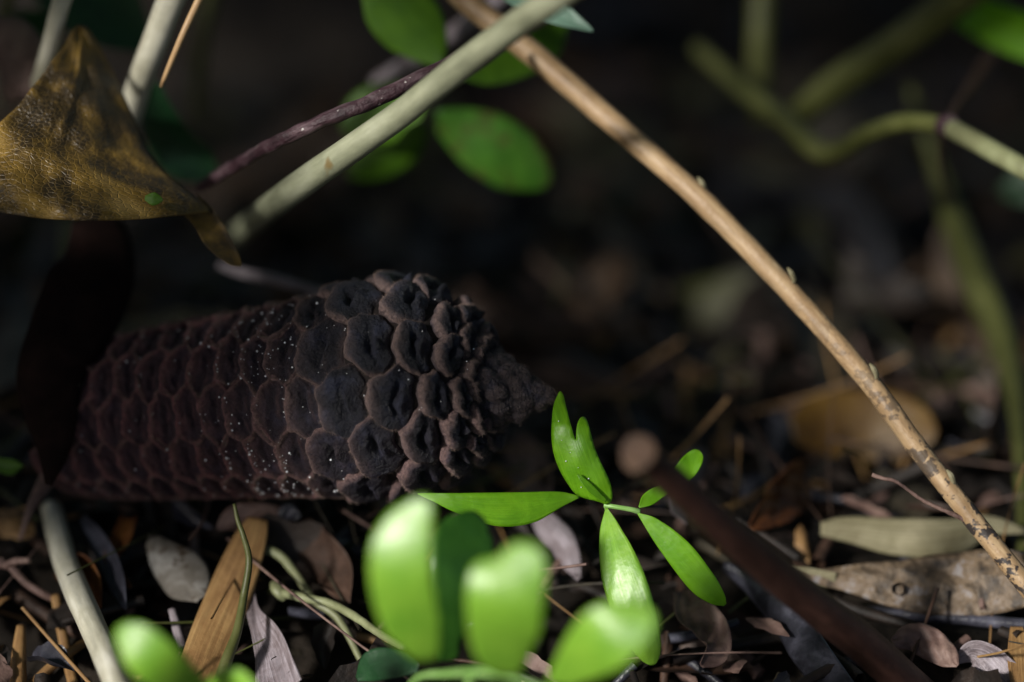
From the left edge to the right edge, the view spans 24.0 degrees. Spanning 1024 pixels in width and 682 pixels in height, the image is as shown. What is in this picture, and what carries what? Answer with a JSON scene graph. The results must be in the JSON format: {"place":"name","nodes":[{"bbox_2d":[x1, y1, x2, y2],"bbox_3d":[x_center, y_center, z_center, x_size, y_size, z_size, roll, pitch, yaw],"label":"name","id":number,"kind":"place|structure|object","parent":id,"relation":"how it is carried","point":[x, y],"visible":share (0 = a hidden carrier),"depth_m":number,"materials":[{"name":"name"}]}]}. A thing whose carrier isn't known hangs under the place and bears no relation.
{"place":"outdoors","nodes":[
{"label":"outdoors","id":0,"kind":"place"},
{"bbox_2d":[0,0,1023,681],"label":"ground","id":1,"kind":"structure","parent":0,"point":[286,50],"depth_m":1.03,"materials":[{"name":"soil"}]},
{"bbox_2d":[10,625,26,681],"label":"twig","id":2,"kind":"object","parent":1,"relation":"on","point":[18,662],"visible":1,"depth_m":0.67,"materials":[{"name":"wood"}]},
{"bbox_2d":[31,0,71,87],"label":"stem","id":3,"kind":"object","parent":1,"relation":"on","point":[54,29],"visible":0.64,"depth_m":0.70,"materials":[{"name":"plant"}]},
{"bbox_2d":[0,16,41,101],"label":"dead leaf","id":4,"kind":"object","parent":3,"relation":"on","point":[20,41],"visible":0.66,"depth_m":0.72,"materials":[{"name":"brown plant"}]},
{"bbox_2d":[51,594,78,681],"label":"twig","id":5,"kind":"object","parent":1,"relation":"on","point":[64,641],"visible":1,"depth_m":0.68,"materials":[{"name":"wood"}]},
{"bbox_2d":[28,628,111,681],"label":"twig","id":6,"kind":"object","parent":1,"relation":"on","point":[73,650],"visible":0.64,"depth_m":0.68,"materials":[{"name":"wood"}]},
{"bbox_2d":[41,500,130,681],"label":"stem","id":7,"kind":"object","parent":1,"relation":"on","point":[94,630],"visible":1,"depth_m":0.67,"materials":[{"name":"beige plant"}]},
{"bbox_2d":[123,0,185,126],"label":"stem","id":8,"kind":"object","parent":1,"relation":"on","point":[158,32],"visible":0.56,"depth_m":0.70,"materials":[{"name":"beige plant"}]},
{"bbox_2d":[141,81,217,182],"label":"leaf","id":9,"kind":"object","parent":8,"relation":"attached to","point":[178,149],"visible":0.88,"depth_m":0.75,"materials":[{"name":"green plant"}]},
{"bbox_2d":[160,0,202,87],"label":"stem","id":10,"kind":"object","parent":8,"relation":"attached to","point":[194,9],"visible":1,"depth_m":0.68,"materials":[{"name":"orange plant"}]},
{"bbox_2d":[168,608,185,650],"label":"twig","id":11,"kind":"object","parent":1,"relation":"on","point":[179,636],"visible":1,"depth_m":0.68,"materials":[{"name":"grey wood"}]},
{"bbox_2d":[115,622,253,681],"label":"seedling","id":12,"kind":"object","parent":1,"relation":"on","point":[148,653],"visible":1,"depth_m":0.57,"materials":[{"name":"green plant"}]},
{"bbox_2d":[216,501,294,530],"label":"dead leaf","id":13,"kind":"object","parent":1,"relation":"on","point":[226,521],"visible":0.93,"depth_m":0.70,"materials":[{"name":"brown plant"}]},
{"bbox_2d":[264,545,361,659],"bbox_3d":[-0.053,0.079,0.682,0.007,0.018,0.060,-26,45,-29],"label":"vine","id":14,"kind":"object","parent":1,"relation":"on","point":[283,559],"visible":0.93,"depth_m":0.68,"materials":[{"name":"green plant"}]},
{"bbox_2d":[295,515,352,604],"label":"dead leaf","id":15,"kind":"object","parent":1,"relation":"on","point":[327,550],"visible":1,"depth_m":0.69,"materials":[{"name":"brown plant"}]},
{"bbox_2d":[278,504,300,520],"bbox_3d":[-0.065,0.050,0.701,0.007,0.005,0.003,0,38,0],"label":"bark flake","id":16,"kind":"object","parent":15,"relation":"on","point":[289,512],"visible":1,"depth_m":0.70,"materials":[{"name":"grey plant"}]},
{"bbox_2d":[270,580,403,651],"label":"vine","id":17,"kind":"object","parent":1,"relation":"on","point":[279,592],"visible":0.91,"depth_m":0.67,"materials":[{"name":"green plant"}]},
{"bbox_2d":[228,0,576,246],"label":"stem","id":18,"kind":"object","parent":1,"relation":"on","point":[453,72],"visible":0.95,"depth_m":0.65,"materials":[{"name":"plant"}]},
{"bbox_2d":[217,262,319,294],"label":"twig","id":19,"kind":"object","parent":18,"relation":"attached to","point":[270,278],"visible":0.93,"depth_m":0.74,"materials":[{"name":"grey wood"}]},
{"bbox_2d":[195,52,454,191],"bbox_3d":[-0.050,-0.057,0.689,0.089,0.058,0.039,0,38,0],"label":"twig","id":20,"kind":"object","parent":18,"relation":"attached to","point":[364,104],"visible":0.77,"depth_m":0.67,"materials":[{"name":"wood"}]},
{"bbox_2d":[370,0,507,83],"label":"stem","id":21,"kind":"object","parent":18,"relation":"attached to","point":[461,27],"visible":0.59,"depth_m":0.76,"materials":[{"name":"purple plant"}]},
{"bbox_2d":[340,81,420,142],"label":"leaf","id":22,"kind":"object","parent":21,"relation":"attached to","point":[349,125],"visible":0.29,"depth_m":0.77,"materials":[{"name":"green plant"}]},
{"bbox_2d":[347,121,427,180],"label":"leaf","id":23,"kind":"object","parent":21,"relation":"attached to","point":[392,158],"visible":0.7,"depth_m":0.79,"materials":[{"name":"green plant"}]},
{"bbox_2d":[432,108,550,190],"bbox_3d":[-0.006,-0.061,0.772,0.038,0.028,0.009,0,38,0],"label":"leaf","id":24,"kind":"object","parent":21,"relation":"attached to","point":[498,150],"visible":1,"depth_m":0.77,"materials":[{"name":"green plant"}]},
{"bbox_2d":[468,23,567,84],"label":"leaf","id":25,"kind":"object","parent":21,"relation":"attached to","point":[506,66],"visible":0.5,"depth_m":0.74,"materials":[{"name":"green plant"}]},
{"bbox_2d":[0,0,955,72],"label":"litter","id":26,"kind":"object","parent":1,"relation":"on","point":[595,17],"visible":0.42,"depth_m":1.38,"materials":[{"name":"brown plant"}]},
{"bbox_2d":[0,30,1023,420],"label":"background litter","id":27,"kind":"object","parent":1,"relation":"on","point":[606,172],"visible":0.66,"depth_m":1.02,"materials":[{"name":"brown plant"}]},
{"bbox_2d":[0,305,1023,681],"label":"rootlets","id":28,"kind":"object","parent":1,"relation":"on","point":[622,491],"visible":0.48,"depth_m":0.73,"materials":[{"name":"plant"}]},
{"bbox_2d":[0,77,1023,681],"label":"leaf litter","id":29,"kind":"object","parent":1,"relation":"on","point":[322,259],"visible":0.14,"depth_m":0.83,"materials":[{"name":"brown plant"}]},
{"bbox_2d":[0,557,62,601],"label":"twig","id":30,"kind":"object","parent":29,"relation":"on","point":[15,571],"visible":0.81,"depth_m":0.69,"materials":[{"name":"brown wood"}]},
{"bbox_2d":[55,553,101,608],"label":"dead leaf","id":31,"kind":"object","parent":29,"relation":"on","point":[92,575],"visible":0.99,"depth_m":0.69,"materials":[{"name":"brown plant"}]},
{"bbox_2d":[104,513,137,588],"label":"dead leaf","id":32,"kind":"object","parent":29,"relation":"on","point":[121,535],"visible":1,"depth_m":0.70,"materials":[{"name":"brown plant"}]},
{"bbox_2d":[146,536,209,602],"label":"dead leaf","id":33,"kind":"object","parent":29,"relation":"on","point":[181,572],"visible":1,"depth_m":0.69,"materials":[{"name":"grey plant"}]},
{"bbox_2d":[182,516,267,681],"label":"dead leaf","id":34,"kind":"object","parent":29,"relation":"on","point":[208,638],"visible":0.84,"depth_m":0.68,"materials":[{"name":"dry brown leaf"}]},
{"bbox_2d":[216,503,252,671],"bbox_3d":[-0.077,0.071,0.659,0.010,0.031,0.046,0,38,0],"label":"tendril","id":35,"kind":"object","parent":34,"relation":"on","point":[227,657],"visible":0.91,"depth_m":0.66},
{"bbox_2d":[247,590,301,681],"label":"dead leaf","id":36,"kind":"object","parent":29,"relation":"on","point":[281,667],"visible":0.98,"depth_m":0.67,"materials":[{"name":"grey plant"}]},
{"bbox_2d":[30,269,557,504],"bbox_3d":[-0.064,0.018,0.692,0.158,0.085,0.067,4,38,5],"label":"cycad cone","id":37,"kind":"object","parent":29,"relation":"on","point":[384,437],"visible":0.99,"depth_m":0.67,"materials":[{"name":"brown plant"}]},
{"bbox_2d":[18,472,56,539],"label":"dead leaf","id":38,"kind":"object","parent":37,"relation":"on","point":[41,489],"visible":0.63,"depth_m":0.70,"materials":[{"name":"brown plant"}]},
{"bbox_2d":[16,220,135,485],"bbox_3d":[-0.127,0.000,0.703,0.022,0.042,0.080,9,39,12],"label":"dead leaf","id":39,"kind":"object","parent":37,"relation":"on","point":[81,306],"visible":0.98,"depth_m":0.70,"materials":[{"name":"brown plant"}]},
{"bbox_2d":[0,25,241,266],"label":"dead leaf","id":40,"kind":"object","parent":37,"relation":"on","point":[73,146],"visible":1,"depth_m":0.67,"materials":[{"name":"brown plant"}]},
{"bbox_2d":[75,295,588,496],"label":"dew droplets","id":41,"kind":"object","parent":37,"relation":"on","point":[249,454],"visible":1,"depth_m":0.68,"materials":[{"name":"white"}]},
{"bbox_2d":[356,498,655,681],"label":"seedling","id":42,"kind":"object","parent":29,"relation":"on","point":[480,590],"visible":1,"depth_m":0.56,"materials":[{"name":"green plant"}]},
{"bbox_2d":[0,265,1023,681],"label":"fine litter","id":43,"kind":"object","parent":29,"relation":"on","point":[536,667],"visible":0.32,"depth_m":0.75,"materials":[{"name":"brown plant"}]},
{"bbox_2d":[0,458,22,474],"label":"leaf","id":44,"kind":"object","parent":43,"relation":"on","point":[9,466],"visible":1,"depth_m":0.70,"materials":[{"name":"green plant"}]},
{"bbox_2d":[80,514,126,609],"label":"dead leaf","id":45,"kind":"object","parent":43,"relation":"on","point":[112,569],"visible":1,"depth_m":0.69,"materials":[{"name":"grey plant"}]},
{"bbox_2d":[806,549,1023,615],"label":"dead leaf","id":46,"kind":"object","parent":43,"relation":"on","point":[964,582],"visible":0.88,"depth_m":0.69,"materials":[{"name":"beige plant"}]},
{"bbox_2d":[418,391,725,665],"bbox_3d":[0.022,0.050,0.671,0.082,0.060,0.050,17,41,21],"label":"seedling","id":47,"kind":"object","parent":29,"relation":"on","point":[623,575],"visible":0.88,"depth_m":0.66,"materials":[{"name":"green plant"}]},
{"bbox_2d":[673,587,731,667],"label":"dead leaf","id":48,"kind":"object","parent":29,"relation":"on","point":[705,623],"visible":1,"depth_m":0.67,"materials":[{"name":"brown plant"}]},
{"bbox_2d":[621,434,933,681],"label":"twig","id":49,"kind":"object","parent":29,"relation":"on","point":[871,651],"visible":1,"depth_m":0.61,"materials":[{"name":"brown wood"}]},
{"bbox_2d":[1007,626,1023,681],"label":"dead leaf","id":50,"kind":"object","parent":29,"relation":"on","point":[1016,671],"visible":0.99,"depth_m":0.66,"materials":[{"name":"plant"}]},
{"bbox_2d":[504,429,552,491],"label":"dead leaf","id":51,"kind":"object","parent":1,"relation":"on","point":[536,461],"visible":0.81,"depth_m":0.75,"materials":[{"name":"brown plant"}]},
{"bbox_2d":[532,513,581,580],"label":"dead leaf","id":52,"kind":"object","parent":1,"relation":"on","point":[555,535],"visible":0.84,"depth_m":0.70,"materials":[{"name":"grey plant"}]},
{"bbox_2d":[545,536,582,587],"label":"dead leaf","id":53,"kind":"object","parent":1,"relation":"on","point":[551,575],"visible":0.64,"depth_m":0.69,"materials":[{"name":"beige plant"}]},
{"bbox_2d":[585,234,607,272],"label":"dead leaf","id":54,"kind":"object","parent":1,"relation":"on","point":[597,254],"visible":0.24,"depth_m":0.97,"materials":[{"name":"brown plant"}]},
{"bbox_2d":[671,448,706,522],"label":"dead leaf","id":55,"kind":"object","parent":1,"relation":"on","point":[697,478],"visible":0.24,"depth_m":0.74,"materials":[{"name":"plant"}]},
{"bbox_2d":[673,645,723,681],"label":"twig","id":56,"kind":"object","parent":1,"relation":"on","point":[694,665],"visible":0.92,"depth_m":0.68,"materials":[{"name":"grey wood"}]},
{"bbox_2d":[679,279,743,296],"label":"dead leaf","id":57,"kind":"object","parent":1,"relation":"on","point":[693,289],"visible":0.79,"depth_m":0.92,"materials":[{"name":"plant"}]},
{"bbox_2d":[448,0,1023,598],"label":"branch","id":58,"kind":"object","parent":1,"relation":"on","point":[662,164],"visible":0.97,"depth_m":0.68,"materials":[{"name":"beige plant"}]},
{"bbox_2d":[362,0,446,64],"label":"leaf","id":59,"kind":"object","parent":58,"relation":"attached to","point":[416,30],"visible":0.94,"depth_m":0.73,"materials":[{"name":"green plant"}]},
{"bbox_2d":[505,0,592,31],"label":"leaf","id":60,"kind":"object","parent":58,"relation":"on","point":[568,17],"visible":0.6,"depth_m":0.70,"materials":[{"name":"green plant"}]},
{"bbox_2d":[714,337,757,368],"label":"dead leaf","id":61,"kind":"object","parent":1,"relation":"on","point":[743,349],"visible":1,"depth_m":0.84,"materials":[{"name":"brown plant"}]},
{"bbox_2d":[748,460,812,531],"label":"dead leaf","id":62,"kind":"object","parent":1,"relation":"on","point":[783,501],"visible":0.97,"depth_m":0.71,"materials":[{"name":"brown plant"}]},
{"bbox_2d":[722,561,853,681],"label":"dead leaf","id":63,"kind":"object","parent":1,"relation":"on","point":[807,647],"visible":0.8,"depth_m":0.67,"materials":[{"name":"grey plant"}]},
{"bbox_2d":[704,166,896,281],"bbox_3d":[0.123,-0.044,1.004,0.015,0.077,0.180,-12,40,-15],"label":"dead leaf","id":64,"kind":"object","parent":1,"relation":"on","point":[755,200],"visible":0.46,"depth_m":0.99,"materials":[{"name":"plant"}]},
{"bbox_2d":[797,567,835,587],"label":"dead leaf","id":65,"kind":"object","parent":1,"relation":"on","point":[829,575],"visible":0.34,"depth_m":0.69,"materials":[{"name":"beige plant"}]},
{"bbox_2d":[690,41,1023,179],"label":"stem","id":66,"kind":"object","parent":1,"relation":"on","point":[804,138],"visible":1,"depth_m":0.77,"materials":[{"name":"green plant"}]},
{"bbox_2d":[747,0,774,123],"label":"stem","id":67,"kind":"object","parent":66,"relation":"attached to","point":[760,40],"visible":0.78,"depth_m":0.86,"materials":[{"name":"green plant"}]},
{"bbox_2d":[938,46,1002,206],"bbox_3d":[0.145,-0.068,0.781,0.006,0.049,0.074,15,41,19],"label":"twig","id":68,"kind":"object","parent":66,"relation":"attached to","point":[989,59],"visible":0.97,"depth_m":0.78,"materials":[{"name":"brown wood"}]},
{"bbox_2d":[955,0,1023,59],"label":"leaf","id":69,"kind":"object","parent":68,"relation":"attached to","point":[996,25],"visible":0.66,"depth_m":0.79,"materials":[{"name":"green plant"}]},
{"bbox_2d":[789,389,937,461],"bbox_3d":[0.112,0.027,0.775,0.047,0.016,0.020,5,38,6],"label":"dead leaf","id":70,"kind":"object","parent":1,"relation":"on","point":[856,415],"visible":0.79,"depth_m":0.77,"materials":[{"name":"brown plant"}]},
{"bbox_2d":[787,0,985,125],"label":"stem","id":71,"kind":"object","parent":1,"relation":"on","point":[920,26],"visible":0.98,"depth_m":0.80,"materials":[{"name":"green plant"}]},
{"bbox_2d":[821,515,1023,557],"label":"dead leaf","id":72,"kind":"object","parent":1,"relation":"on","point":[913,537],"visible":0.91,"depth_m":0.70,"materials":[{"name":"beige plant"}]},
{"bbox_2d":[890,622,958,666],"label":"dead leaf","id":73,"kind":"object","parent":1,"relation":"on","point":[937,647],"visible":1,"depth_m":0.67,"materials":[{"name":"brown plant"}]},
{"bbox_2d":[867,606,1023,627],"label":"twig","id":74,"kind":"object","parent":1,"relation":"on","point":[986,621],"visible":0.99,"depth_m":0.68,"materials":[{"name":"grey wood"}]},
{"bbox_2d":[906,85,1023,550],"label":"stem","id":75,"kind":"object","parent":1,"relation":"on","point":[981,291],"visible":0.91,"depth_m":0.81,"materials":[{"name":"green plant"}]},
{"bbox_2d":[997,174,1023,204],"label":"leaf","id":76,"kind":"object","parent":75,"relation":"attached to","point":[1010,188],"visible":0.94,"depth_m":0.83,"materials":[{"name":"green plant"}]},
{"bbox_2d":[958,640,1015,681],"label":"dead leaf","id":77,"kind":"object","parent":1,"relation":"on","point":[970,651],"visible":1,"depth_m":0.67,"materials":[{"name":"grey plant"}]},
{"bbox_2d":[986,372,1010,454],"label":"dead leaf","id":78,"kind":"object","parent":1,"relation":"on","point":[998,432],"visible":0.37,"depth_m":0.77,"materials":[{"name":"plant"}]},
{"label":"stem","id":79,"kind":"object","parent":1,"relation":"on","visible":0},
{"bbox_2d":[9,7,64,53],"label":"leaf","id":80,"kind":"object","parent":79,"relation":"attached to","point":[36,18],"visible":0.24,"depth_m":0.80,"materials":[{"name":"green plant"}]},
{"bbox_2d":[35,0,146,52],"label":"leaf","id":81,"kind":"object","parent":79,"relation":"attached to","point":[120,25],"visible":0.74,"depth_m":0.77,"materials":[{"name":"green plant"}]}
]}

